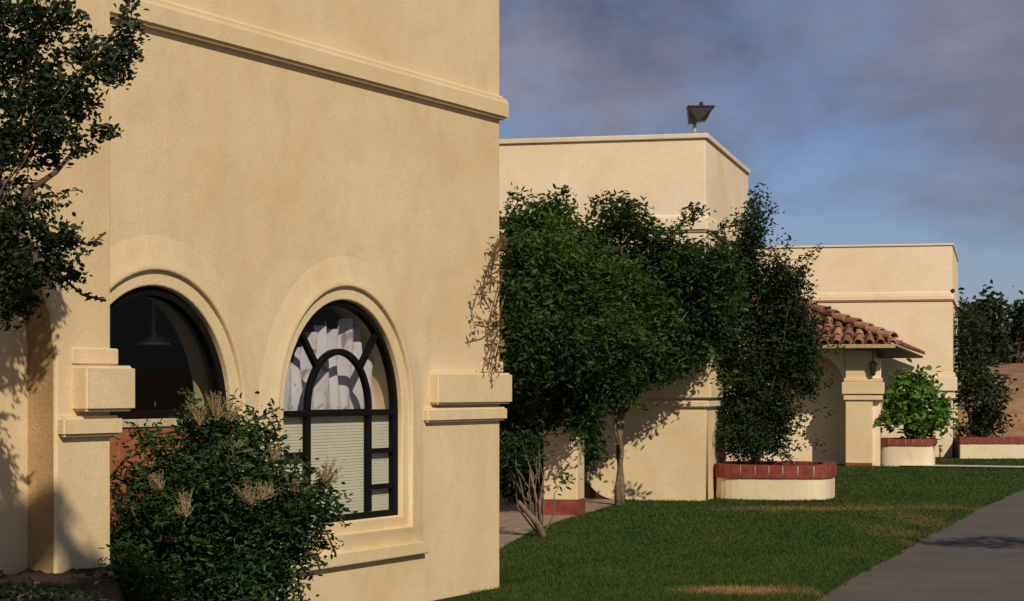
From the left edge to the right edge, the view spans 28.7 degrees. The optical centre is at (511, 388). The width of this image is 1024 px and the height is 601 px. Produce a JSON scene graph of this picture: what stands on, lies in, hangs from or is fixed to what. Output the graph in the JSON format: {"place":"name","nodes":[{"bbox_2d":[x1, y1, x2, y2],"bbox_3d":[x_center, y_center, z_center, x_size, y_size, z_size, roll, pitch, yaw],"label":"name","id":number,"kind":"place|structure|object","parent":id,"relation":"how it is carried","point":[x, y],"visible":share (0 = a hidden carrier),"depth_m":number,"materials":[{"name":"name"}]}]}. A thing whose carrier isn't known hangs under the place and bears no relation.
{"place":"outdoors","nodes":[
{"label":"outdoors","id":0,"kind":"place"},
{"bbox_2d":[0,560,124,600],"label":"soil","id":1,"kind":"structure","parent":0,"point":[113,591],"depth_m":10.11,"materials":[{"name":"brown soil"}]},
{"bbox_2d":[0,570,108,600],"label":"clipped shrub","id":2,"kind":"object","parent":1,"relation":"on","point":[10,591],"visible":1,"depth_m":8.51,"materials":[{"name":"green plant"}]},
{"bbox_2d":[0,0,150,331],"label":"crape tree","id":3,"kind":"object","parent":1,"relation":"on","point":[41,122],"visible":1,"depth_m":9.21,"materials":[{"name":"green plant"}]},
{"bbox_2d":[85,387,358,600],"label":"flowering bush","id":4,"kind":"object","parent":1,"relation":"on","point":[207,508],"visible":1,"depth_m":11.31,"materials":[{"name":"green plant"}]},
{"bbox_2d":[499,482,614,548],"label":"pavement","id":5,"kind":"structure","parent":0,"point":[513,523],"depth_m":25.57,"materials":[{"name":"grey concrete"}]},
{"bbox_2d":[542,379,584,514],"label":"garden pillar","id":6,"kind":"structure","parent":5,"relation":"on","point":[566,453],"depth_m":25.86,"materials":[{"name":"paint"}]},
{"bbox_2d":[446,457,1023,600],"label":"lawn","id":7,"kind":"structure","parent":0,"point":[507,584],"depth_m":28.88,"materials":[{"name":"green plant"}]},
{"bbox_2d":[499,423,582,537],"bbox_3d":[0.293,1.034,22.304,1.012,1.313,0.762,0,0,0],"label":"forked shrub","id":8,"kind":"object","parent":7,"relation":"on","point":[533,513],"visible":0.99,"depth_m":22.17,"materials":[{"name":"green plant"}]},
{"bbox_2d":[499,133,750,500],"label":"stucco building","id":9,"kind":"structure","parent":7,"relation":"on","point":[671,448],"depth_m":29.45,"materials":[{"name":"beige paint"}]},
{"bbox_2d":[686,102,714,132],"bbox_3d":[2.779,-3.975,29.486,0.405,0.500,0.320,0,0,0],"label":"floodlight","id":10,"kind":"object","parent":9,"relation":"on","point":[700,112],"visible":0.91,"depth_m":29.34,"materials":[{"name":"metal"}]},
{"bbox_2d":[499,182,753,505],"bbox_3d":[1.552,-0.510,23.296,4.115,4.800,13.995,0,0,0],"label":"vine tree","id":11,"kind":"object","parent":7,"relation":"on","point":[604,322],"visible":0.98,"depth_m":26.72,"materials":[{"name":"green plant"}]},
{"bbox_2d":[714,461,836,499],"bbox_3d":[4.003,1.411,30.350,1.781,0.558,1.778,0,0,14],"label":"brick planter","id":12,"kind":"object","parent":7,"relation":"on","point":[800,480],"visible":0.91,"depth_m":29.53,"materials":[{"name":"beige paint"}]},
{"bbox_2d":[713,182,851,464],"bbox_3d":[3.982,-0.825,30.526,2.470,4.613,1.969,0,0,0],"label":"planter tree","id":13,"kind":"object","parent":12,"relation":"in","point":[755,420],"visible":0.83,"depth_m":30.23,"materials":[{"name":"green plant"}]},
{"bbox_2d":[749,243,958,465],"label":"stucco building","id":14,"kind":"structure","parent":7,"relation":"on","point":[892,305],"depth_m":48.06,"materials":[{"name":"beige paint"}]},
{"bbox_2d":[869,357,876,375],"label":"wall lantern","id":15,"kind":"object","parent":14,"relation":"attached to","point":[873,364],"depth_m":42.16,"materials":[{"name":"brown metal"}]},
{"bbox_2d":[881,438,935,466],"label":"brick planter","id":16,"kind":"object","parent":7,"relation":"on","point":[899,452],"visible":0.77,"depth_m":42.18,"materials":[{"name":"beige paint"}]},
{"bbox_2d":[874,358,962,443],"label":"bright bush","id":17,"kind":"object","parent":16,"relation":"in","point":[922,422],"visible":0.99,"depth_m":42.40,"materials":[{"name":"green plant"}]},
{"bbox_2d":[938,445,942,458],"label":"garden tap","id":18,"kind":"object","parent":7,"relation":"on","point":[940,449],"visible":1,"depth_m":46.54,"materials":[{"name":"brown metal"}]},
{"bbox_2d":[953,437,1023,458],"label":"brick planter","id":19,"kind":"object","parent":7,"relation":"on","point":[986,447],"visible":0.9,"depth_m":46.82,"materials":[{"name":"beige paint"}]},
{"bbox_2d":[953,297,1020,438],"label":"dark shrub","id":20,"kind":"object","parent":19,"relation":"in","point":[985,416],"visible":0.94,"depth_m":48.82,"materials":[{"name":"green plant"}]},
{"bbox_2d":[499,0,1023,360],"label":"sky","id":21,"kind":"structure","parent":0,"point":[865,122],"materials":[{"name":"blue"}]},
{"bbox_2d":[816,490,1023,600],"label":"road","id":22,"kind":"structure","parent":0,"point":[977,555],"depth_m":18.75,"materials":[{"name":"concrete"}]},
{"bbox_2d":[900,465,1023,466],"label":"path","id":23,"kind":"structure","parent":0,"point":[965,465],"depth_m":41.94,"materials":[{"name":"concrete"}]},
{"bbox_2d":[953,363,1023,436],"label":"hill","id":24,"kind":"structure","parent":0,"point":[1015,371],"depth_m":55.46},
{"bbox_2d":[958,279,1015,365],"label":"hill tree","id":25,"kind":"object","parent":24,"relation":"on","point":[997,349],"visible":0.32,"depth_m":62.63,"materials":[{"name":"green plant"}]},
{"bbox_2d":[995,285,1023,363],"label":"hill tree","id":26,"kind":"object","parent":24,"relation":"on","point":[1017,318],"visible":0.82,"depth_m":69.94,"materials":[{"name":"green plant"}]},
{"bbox_2d":[998,320,1023,362],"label":"hill tree","id":27,"kind":"object","parent":24,"relation":"on","point":[1013,359],"visible":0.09,"depth_m":81.47,"materials":[{"name":"green plant"}]},
{"label":"ground","id":28,"kind":"structure","parent":0,"visible":0},
{"bbox_2d":[0,0,511,600],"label":"stucco building","id":29,"kind":"structure","parent":28,"relation":"on","point":[290,208],"depth_m":13.71,"materials":[{"name":"beige paint"}]},
{"bbox_2d":[134,301,181,344],"bbox_3d":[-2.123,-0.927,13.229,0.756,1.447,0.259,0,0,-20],"label":"pendant lamp","id":30,"kind":"object","parent":29,"relation":"hanging from","point":[153,338],"visible":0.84,"depth_m":13.13,"materials":[{"name":"metal"}]},
{"bbox_2d":[110,286,226,583],"bbox_3d":[-2.251,0.337,12.313,0.090,1.926,1.594,0,0,27],"label":"door","id":31,"kind":"structure","parent":29,"relation":"in","point":[206,346],"depth_m":12.36,"materials":[{"name":"black metal"}]},
{"bbox_2d":[283,301,397,521],"bbox_3d":[-1.262,0.161,14.430,0.241,1.573,1.845,0,0,27],"label":"window","id":32,"kind":"structure","parent":29,"relation":"in","point":[329,399],"depth_m":14.49,"materials":[{"name":"black metal"}]},
{"bbox_2d":[473,234,510,377],"bbox_3d":[-0.154,-0.670,16.013,0.221,1.172,0.735,0,0,15],"label":"hanging vine","id":33,"kind":"object","parent":29,"relation":"hanging from","point":[493,259],"visible":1,"depth_m":16.04,"materials":[{"name":"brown plant"}]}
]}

